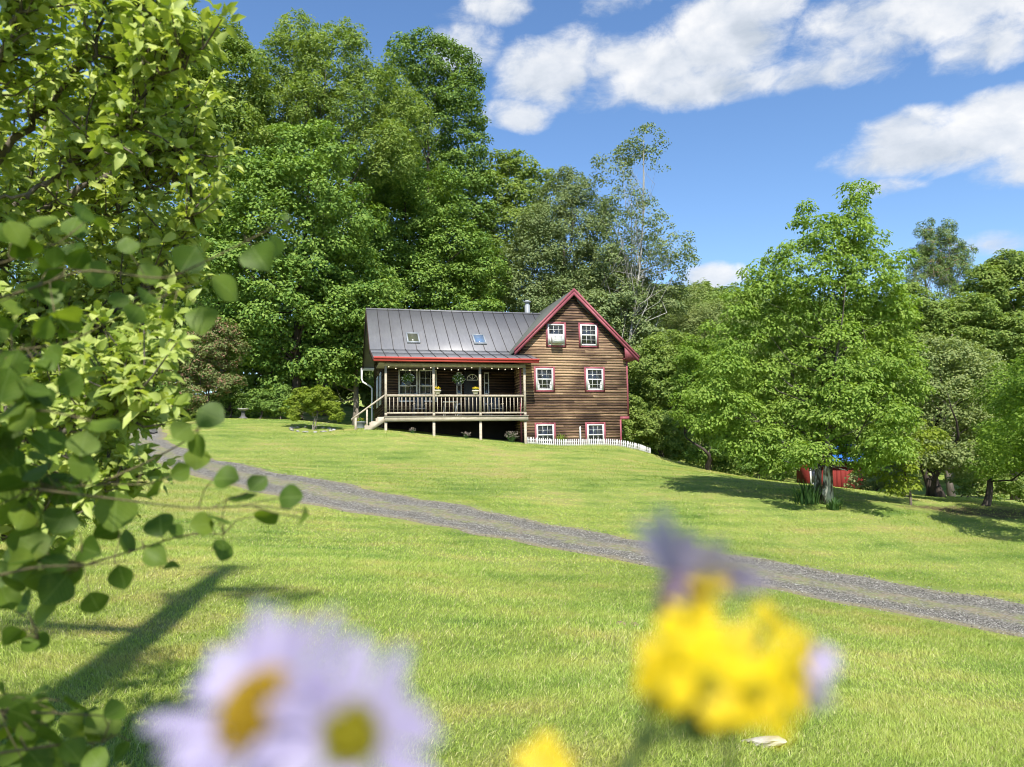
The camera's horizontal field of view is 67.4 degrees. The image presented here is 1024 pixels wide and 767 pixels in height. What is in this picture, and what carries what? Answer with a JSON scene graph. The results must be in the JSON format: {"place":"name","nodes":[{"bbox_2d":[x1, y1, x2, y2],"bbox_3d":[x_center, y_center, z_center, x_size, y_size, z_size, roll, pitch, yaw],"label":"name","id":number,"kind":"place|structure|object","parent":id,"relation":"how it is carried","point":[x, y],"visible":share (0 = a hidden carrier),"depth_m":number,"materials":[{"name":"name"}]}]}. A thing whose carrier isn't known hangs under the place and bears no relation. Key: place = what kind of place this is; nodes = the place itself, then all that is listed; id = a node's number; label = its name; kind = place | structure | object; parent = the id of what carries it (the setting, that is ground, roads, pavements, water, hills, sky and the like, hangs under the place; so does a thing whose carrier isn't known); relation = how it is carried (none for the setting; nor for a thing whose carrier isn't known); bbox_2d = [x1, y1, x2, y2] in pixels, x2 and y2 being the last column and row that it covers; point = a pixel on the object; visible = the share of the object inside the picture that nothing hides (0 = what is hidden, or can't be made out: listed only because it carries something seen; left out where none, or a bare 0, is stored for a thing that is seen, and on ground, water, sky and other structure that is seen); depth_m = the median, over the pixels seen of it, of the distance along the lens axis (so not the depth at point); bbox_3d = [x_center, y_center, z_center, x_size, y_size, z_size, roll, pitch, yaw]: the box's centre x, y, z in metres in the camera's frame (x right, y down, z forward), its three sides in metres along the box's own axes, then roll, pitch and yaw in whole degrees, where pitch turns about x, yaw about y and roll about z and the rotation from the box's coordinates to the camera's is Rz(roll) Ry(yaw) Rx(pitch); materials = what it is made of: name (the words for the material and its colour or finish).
{"place":"outdoors","nodes":[
{"label":"outdoors","id":0,"kind":"place"},
{"bbox_2d":[0,393,1023,766],"bbox_3d":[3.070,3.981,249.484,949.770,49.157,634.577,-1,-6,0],"label":"ground","id":1,"kind":"structure","parent":0,"point":[902,505],"depth_m":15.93,"materials":[{"name":"green plant"}]},
{"bbox_2d":[0,0,250,558],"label":"apple tree","id":2,"kind":"object","parent":1,"relation":"on","point":[147,53],"visible":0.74,"depth_m":2.36,"materials":[{"name":"green plant"}]},
{"bbox_2d":[149,429,157,433],"bbox_3d":[-15.199,2.004,32.339,0.521,0.345,0.690,15,-9,-17],"label":"field rock","id":3,"kind":"object","parent":1,"relation":"on","point":[153,431],"visible":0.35,"depth_m":32.15,"materials":[{"name":"stone"}]},
{"bbox_2d":[0,202,308,766],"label":"aspen tree","id":4,"kind":"object","parent":1,"relation":"on","point":[33,560],"visible":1,"depth_m":1.03,"materials":[{"name":"green plant"}]},
{"bbox_2d":[151,381,201,417],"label":"hedge shrub","id":5,"kind":"object","parent":1,"relation":"on","point":[158,388],"visible":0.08,"depth_m":44.25,"materials":[{"name":"green plant"}]},
{"bbox_2d":[105,5,293,414],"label":"maple tree","id":6,"kind":"object","parent":1,"relation":"on","point":[237,126],"visible":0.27,"depth_m":47.67,"materials":[{"name":"green plant"}]},
{"bbox_2d":[157,315,252,411],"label":"lilac bush","id":7,"kind":"object","parent":1,"relation":"on","point":[217,345],"visible":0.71,"depth_m":41.56,"materials":[{"name":"green plant"}]},
{"bbox_2d":[207,377,260,417],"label":"hedge shrub","id":8,"kind":"object","parent":1,"relation":"on","point":[231,398],"visible":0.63,"depth_m":43.25,"materials":[{"name":"green plant"}]},
{"bbox_2d":[238,408,247,418],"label":"bird bath","id":9,"kind":"object","parent":1,"relation":"on","point":[242,410],"visible":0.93,"depth_m":41.94,"materials":[{"name":"grey stone"}]},
{"bbox_2d":[142,601,349,766],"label":"fleabane flower","id":10,"kind":"object","parent":1,"relation":"on","point":[242,689],"visible":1,"depth_m":0.12,"materials":[{"name":"plant"}]},
{"bbox_2d":[240,388,278,418],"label":"hedge shrub","id":11,"kind":"object","parent":1,"relation":"on","point":[262,403],"visible":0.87,"depth_m":43.39,"materials":[{"name":"green plant"}]},
{"bbox_2d":[265,383,303,418],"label":"hedge shrub","id":12,"kind":"object","parent":1,"relation":"on","point":[282,392],"visible":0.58,"depth_m":43.84,"materials":[{"name":"green plant"}]},
{"bbox_2d":[183,117,390,420],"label":"maple tree","id":13,"kind":"object","parent":1,"relation":"on","point":[265,178],"visible":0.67,"depth_m":44.37,"materials":[{"name":"green plant"}]},
{"bbox_2d":[279,384,344,429],"bbox_3d":[-9.344,1.270,36.009,3.139,2.424,1.842,-1,-6,0],"label":"azalea bush","id":14,"kind":"object","parent":1,"relation":"on","point":[315,399],"visible":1,"depth_m":35.83,"materials":[{"name":"green plant"}]},
{"bbox_2d":[241,7,441,415],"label":"ash tree","id":15,"kind":"object","parent":1,"relation":"on","point":[319,100],"visible":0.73,"depth_m":50.84,"materials":[{"name":"green plant"}]},
{"bbox_2d":[254,634,439,766],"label":"fleabane flower","id":16,"kind":"object","parent":1,"relation":"on","point":[355,730],"visible":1,"depth_m":0.11,"materials":[{"name":"plant"}]},
{"bbox_2d":[288,250,410,425],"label":"maple tree","id":17,"kind":"object","parent":1,"relation":"on","point":[379,280],"visible":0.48,"depth_m":46.30,"materials":[{"name":"green plant"}]},
{"bbox_2d":[357,417,365,427],"bbox_3d":[-7.370,2.076,37.274,0.570,0.889,0.570,0,-6,-14],"label":"galvanised tub","id":18,"kind":"object","parent":1,"relation":"on","point":[361,423],"visible":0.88,"depth_m":37.12,"materials":[{"name":"grey metal"}]},
{"bbox_2d":[324,136,518,339],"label":"maple tree","id":19,"kind":"object","parent":1,"relation":"on","point":[428,252],"visible":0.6,"depth_m":54.65,"materials":[{"name":"green plant"}]},
{"bbox_2d":[368,26,504,306],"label":"maple tree","id":20,"kind":"object","parent":1,"relation":"on","point":[452,102],"visible":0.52,"depth_m":59.26,"materials":[{"name":"green plant"}]},
{"bbox_2d":[462,431,469,438],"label":"seed head plant","id":21,"kind":"object","parent":1,"relation":"on","point":[466,434],"visible":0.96,"depth_m":37.35,"materials":[{"name":"green plant"}]},
{"bbox_2d":[351,288,638,445],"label":"wooden house","id":22,"kind":"structure","parent":1,"relation":"on","point":[573,382],"depth_m":40.16,"materials":[{"name":"brown wood"}]},
{"bbox_2d":[376,376,377,408],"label":"window","id":23,"kind":"structure","parent":22,"relation":"in","point":[377,376],"depth_m":42.50,"materials":[{"name":"white paint"}]},
{"bbox_2d":[379,372,380,405],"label":"window","id":24,"kind":"structure","parent":22,"relation":"in","point":[380,372],"depth_m":40.33,"materials":[{"name":"white paint"}]},
{"bbox_2d":[401,369,414,385],"bbox_3d":[-5.087,-0.414,37.535,0.679,1.035,0.675,0,-6,-14],"label":"hanging basket","id":25,"kind":"object","parent":22,"relation":"hanging from","point":[407,378],"visible":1,"depth_m":37.38,"materials":[{"name":"green plant"}]},
{"bbox_2d":[398,369,417,401],"bbox_3d":[-5.310,0.112,39.275,0.970,1.670,0.043,0,-6,-14],"label":"window","id":26,"kind":"structure","parent":22,"relation":"in","point":[403,388],"depth_m":39.27,"materials":[{"name":"glass"}]},
{"bbox_2d":[412,397,426,415],"bbox_3d":[-4.564,1.156,37.909,0.660,1.000,0.600,0,-6,-14],"label":"porch chair","id":27,"kind":"object","parent":22,"relation":"on","point":[418,404],"visible":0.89,"depth_m":38.13,"materials":[{"name":"white wood"}]},
{"bbox_2d":[419,370,436,401],"bbox_3d":[-4.333,0.118,39.517,0.940,1.670,0.043,0,-6,-14],"label":"window","id":28,"kind":"structure","parent":22,"relation":"in","point":[425,376],"depth_m":39.51,"materials":[{"name":"glass"}]},
{"bbox_2d":[434,386,440,394],"bbox_3d":[-3.619,0.340,37.319,0.360,0.397,0.357,0,-6,-14],"label":"flower pot","id":29,"kind":"object","parent":22,"relation":"on","point":[437,390],"visible":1,"depth_m":37.23,"materials":[{"name":"ceramic"}]},
{"bbox_2d":[443,401,457,415],"bbox_3d":[-3.047,1.261,37.935,0.680,0.747,0.560,0,-6,-14],"label":"porch table","id":30,"kind":"object","parent":22,"relation":"on","point":[454,404],"visible":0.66,"depth_m":37.97,"materials":[{"name":"white paint"}]},
{"bbox_2d":[388,366,518,370],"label":"string lights","id":31,"kind":"object","parent":22,"relation":"hanging from","point":[451,369],"visible":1,"depth_m":37.78},
{"bbox_2d":[452,367,464,385],"bbox_3d":[-2.640,-0.400,38.120,0.689,1.035,0.711,0,-6,-14],"label":"hanging basket","id":32,"kind":"object","parent":22,"relation":"hanging from","point":[458,379],"visible":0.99,"depth_m":37.99,"materials":[{"name":"green plant"}]},
{"bbox_2d":[464,371,478,415],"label":"front door","id":33,"kind":"structure","parent":22,"relation":"in","point":[471,377],"depth_m":40.02,"materials":[{"name":"black paint"}]},
{"bbox_2d":[472,387,478,394],"bbox_3d":[-1.795,0.349,37.773,0.360,0.404,0.354,0,-6,-14],"label":"flower pot","id":34,"kind":"object","parent":22,"relation":"on","point":[475,390],"visible":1,"depth_m":37.67,"materials":[{"name":"ceramic"}]},
{"bbox_2d":[489,397,503,415],"bbox_3d":[-0.799,1.180,38.844,0.660,1.000,0.600,0,-6,-14],"label":"porch chair","id":35,"kind":"object","parent":22,"relation":"on","point":[498,405],"visible":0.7,"depth_m":39.08,"materials":[{"name":"grey wood"}]},
{"bbox_2d":[534,366,554,391],"bbox_3d":[1.688,-0.220,39.807,1.120,1.320,0.044,0,-6,-14],"label":"window","id":36,"kind":"structure","parent":22,"relation":"in","point":[544,377],"depth_m":39.81,"materials":[{"name":"white paint"}]},
{"bbox_2d":[535,423,555,443],"bbox_3d":[1.718,2.646,39.526,1.120,1.260,0.044,0,-6,-14],"label":"window","id":37,"kind":"structure","parent":22,"relation":"in","point":[548,430],"depth_m":39.55,"materials":[{"name":"white paint"}]},
{"bbox_2d":[546,322,565,346],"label":"window","id":38,"kind":"structure","parent":22,"relation":"in","point":[551,327],"depth_m":40.20,"materials":[{"name":"white paint"}]},
{"bbox_2d":[549,334,563,343],"bbox_3d":[2.361,-2.332,39.967,0.760,0.480,0.372,0,-6,-14],"label":"air conditioner","id":39,"kind":"object","parent":22,"relation":"attached to","point":[556,338],"visible":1,"depth_m":39.82,"materials":[{"name":"white paint"}]},
{"bbox_2d":[578,323,598,347],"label":"window","id":40,"kind":"structure","parent":22,"relation":"in","point":[588,332],"depth_m":40.63,"materials":[{"name":"white paint"}]},
{"bbox_2d":[584,367,604,391],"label":"window","id":41,"kind":"structure","parent":22,"relation":"in","point":[594,377],"depth_m":40.46,"materials":[{"name":"white paint"}]},
{"bbox_2d":[585,422,605,443],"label":"window","id":42,"kind":"structure","parent":22,"relation":"in","point":[593,430],"depth_m":40.20,"materials":[{"name":"white paint"}]},
{"bbox_2d":[0,61,1004,482],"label":"woodland","id":43,"kind":"object","parent":1,"relation":"on","point":[368,379],"visible":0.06,"depth_m":64.63,"materials":[{"name":"green plant"}]},
{"bbox_2d":[504,431,518,442],"bbox_3d":[-0.034,2.646,37.997,0.608,0.604,0.601,-6,-8,45],"label":"seed head plant","id":44,"kind":"object","parent":1,"relation":"on","point":[511,436],"visible":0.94,"depth_m":37.97,"materials":[{"name":"green plant"}]},
{"bbox_2d":[456,148,568,311],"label":"maple tree","id":45,"kind":"object","parent":1,"relation":"on","point":[509,209],"visible":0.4,"depth_m":60.44,"materials":[{"name":"green plant"}]},
{"bbox_2d":[516,732,570,766],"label":"mustard flower","id":46,"kind":"object","parent":1,"relation":"on","point":[546,744],"visible":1,"depth_m":0.14,"materials":[{"name":"yellow plant"}]},
{"bbox_2d":[556,434,567,444],"bbox_3d":[2.563,2.821,39.333,0.952,0.681,0.786,-1,-6,0],"label":"daylily","id":47,"kind":"object","parent":1,"relation":"on","point":[560,437],"visible":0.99,"depth_m":39.20,"materials":[{"name":"green plant"}]},
{"bbox_2d":[496,164,629,313],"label":"wild cherry tree","id":48,"kind":"object","parent":1,"relation":"on","point":[568,276],"visible":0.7,"depth_m":56.13,"materials":[{"name":"green plant"}]},
{"bbox_2d":[527,437,650,452],"bbox_3d":[4.145,3.256,39.531,7.150,1.130,0.660,1,-6,-20],"label":"picket fence","id":49,"kind":"object","parent":1,"relation":"on","point":[641,448],"visible":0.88,"depth_m":39.43,"materials":[{"name":"white paint"}]},
{"bbox_2d":[577,261,692,382],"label":"maple tree","id":50,"kind":"object","parent":1,"relation":"on","point":[610,304],"visible":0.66,"depth_m":53.66,"materials":[{"name":"green plant"}]},
{"bbox_2d":[586,122,701,444],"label":"dying birch tree","id":51,"kind":"object","parent":1,"relation":"on","point":[627,162],"visible":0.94,"depth_m":53.99,"materials":[{"name":"green plant"}]},
{"bbox_2d":[620,395,700,461],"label":"hazel bush","id":52,"kind":"object","parent":1,"relation":"on","point":[648,430],"visible":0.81,"depth_m":42.05,"materials":[{"name":"green plant"}]},
{"bbox_2d":[622,329,738,460],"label":"alder tree","id":53,"kind":"object","parent":1,"relation":"on","point":[657,388],"visible":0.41,"depth_m":48.02,"materials":[{"name":"green plant"}]},
{"bbox_2d":[627,507,775,766],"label":"aster flower","id":54,"kind":"object","parent":1,"relation":"on","point":[673,553],"visible":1,"depth_m":0.15,"materials":[{"name":"purple plant"}]},
{"bbox_2d":[635,277,769,461],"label":"willow tree","id":55,"kind":"object","parent":1,"relation":"on","point":[708,310],"visible":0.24,"depth_m":57.76,"materials":[{"name":"green plant"}]},
{"bbox_2d":[683,432,739,473],"bbox_3d":[10.049,3.464,38.389,3.098,2.372,2.265,-1,-6,0],"label":"thicket bush","id":56,"kind":"object","parent":1,"relation":"on","point":[701,454],"visible":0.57,"depth_m":38.06,"materials":[{"name":"green plant"}]},
{"bbox_2d":[616,574,815,766],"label":"mustard flower","id":57,"kind":"object","parent":1,"relation":"on","point":[734,680],"visible":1,"depth_m":0.14,"materials":[{"name":"yellow plant"}]},
{"bbox_2d":[666,334,771,469],"bbox_3d":[10.213,1.121,37.952,5.112,7.256,4.089,-4,-6,26],"label":"crab tree","id":58,"kind":"object","parent":1,"relation":"on","point":[690,358],"visible":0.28,"depth_m":37.68,"materials":[{"name":"green plant"}]},
{"bbox_2d":[728,439,799,480],"bbox_3d":[12.251,3.634,37.215,3.342,2.620,2.288,-5,-7,35],"label":"thicket bush","id":59,"kind":"object","parent":1,"relation":"on","point":[750,471],"visible":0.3,"depth_m":36.98,"materials":[{"name":"green plant"}]},
{"bbox_2d":[741,736,786,747],"bbox_3d":[1.585,2.266,4.845,0.298,0.085,0.161,-16,-17,25],"label":"field rock","id":60,"kind":"object","parent":1,"relation":"on","point":[769,741],"visible":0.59,"depth_m":4.78,"materials":[{"name":"white stone"}]},
{"bbox_2d":[722,635,840,766],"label":"aster flower","id":61,"kind":"object","parent":1,"relation":"on","point":[821,667],"visible":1,"depth_m":0.14,"materials":[{"name":"purple plant"}]},
{"bbox_2d":[787,479,824,504],"bbox_3d":[9.415,3.413,24.436,1.346,0.830,1.338,-5,-7,36],"label":"iris clump","id":62,"kind":"object","parent":1,"relation":"on","point":[810,496],"visible":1,"depth_m":24.25,"materials":[{"name":"green plant"}]},
{"bbox_2d":[678,178,939,504],"bbox_3d":[9.536,-1.406,24.834,8.477,11.118,5.726,-1,-6,0],"label":"linden tree","id":63,"kind":"object","parent":1,"relation":"on","point":[882,449],"visible":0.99,"depth_m":24.65,"materials":[{"name":"green plant"}]},
{"bbox_2d":[796,444,863,489],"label":"red shed","id":64,"kind":"structure","parent":1,"relation":"on","point":[839,475],"depth_m":36.75,"materials":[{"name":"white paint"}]},
{"bbox_2d":[810,467,814,483],"bbox_3d":[14.488,4.434,36.822,0.400,0.870,0.040,-2,-6,6],"label":"window","id":65,"kind":"structure","parent":64,"relation":"in","point":[812,473],"depth_m":36.82,"materials":[{"name":"white paint"}]},
{"bbox_2d":[820,496,843,509],"bbox_3d":[9.874,3.677,23.633,0.854,0.421,0.882,-1,-6,0],"label":"iris clump","id":66,"kind":"object","parent":1,"relation":"on","point":[834,505],"visible":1,"depth_m":23.58,"materials":[{"name":"green plant"}]},
{"bbox_2d":[843,462,913,490],"bbox_3d":[16.228,4.172,33.612,3.287,1.747,1.906,-1,-6,0],"label":"thicket bush","id":67,"kind":"object","parent":1,"relation":"on","point":[871,481],"visible":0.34,"depth_m":33.44,"materials":[{"name":"green plant"}]},
{"bbox_2d":[858,418,950,504],"bbox_3d":[13.170,2.759,25.777,3.117,3.239,1.522,-1,-6,0],"label":"linden sapling","id":68,"kind":"object","parent":1,"relation":"on","point":[930,435],"visible":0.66,"depth_m":25.65,"materials":[{"name":"green plant"}]},
{"bbox_2d":[904,217,947,468],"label":"pine tree","id":69,"kind":"object","parent":1,"relation":"on","point":[926,252],"visible":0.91,"depth_m":62.72,"materials":[{"name":"green plant"}]},
{"bbox_2d":[888,332,1013,497],"bbox_3d":[16.817,1.345,30.112,7.261,6.984,4.854,4,-7,-40],"label":"apple tree","id":70,"kind":"object","parent":1,"relation":"on","point":[940,463],"visible":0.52,"depth_m":30.26,"materials":[{"name":"green plant"}]},
{"bbox_2d":[926,217,978,482],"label":"pine tree","id":71,"kind":"object","parent":1,"relation":"on","point":[949,262],"visible":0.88,"depth_m":62.84,"materials":[{"name":"green plant"}]},
{"bbox_2d":[886,281,1023,496],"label":"maple tree","id":72,"kind":"object","parent":1,"relation":"on","point":[946,318],"visible":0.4,"depth_m":44.71,"materials":[{"name":"green plant"}]},
{"bbox_2d":[943,461,1023,502],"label":"thicket bush","id":73,"kind":"object","parent":1,"relation":"on","point":[966,488],"visible":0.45,"depth_m":33.00,"materials":[{"name":"green plant"}]},
{"bbox_2d":[948,248,1023,499],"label":"maple tree","id":74,"kind":"object","parent":1,"relation":"on","point":[999,276],"visible":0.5,"depth_m":49.69,"materials":[{"name":"green plant"}]},
{"bbox_2d":[961,353,1023,505],"bbox_3d":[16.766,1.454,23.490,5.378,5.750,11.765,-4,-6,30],"label":"apple tree","id":75,"kind":"object","parent":1,"relation":"on","point":[1009,400],"visible":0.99,"depth_m":23.21,"materials":[{"name":"green plant"}]},
{"bbox_2d":[0,0,1023,392],"label":"sky","id":76,"kind":"structure","parent":0,"point":[764,107],"materials":[{"name":"blue"}]},
{"bbox_2d":[130,426,1023,636],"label":"driveway","id":77,"kind":"structure","parent":0,"point":[904,597],"depth_m":16.08,"materials":[{"name":"grey gravel"}]}
]}

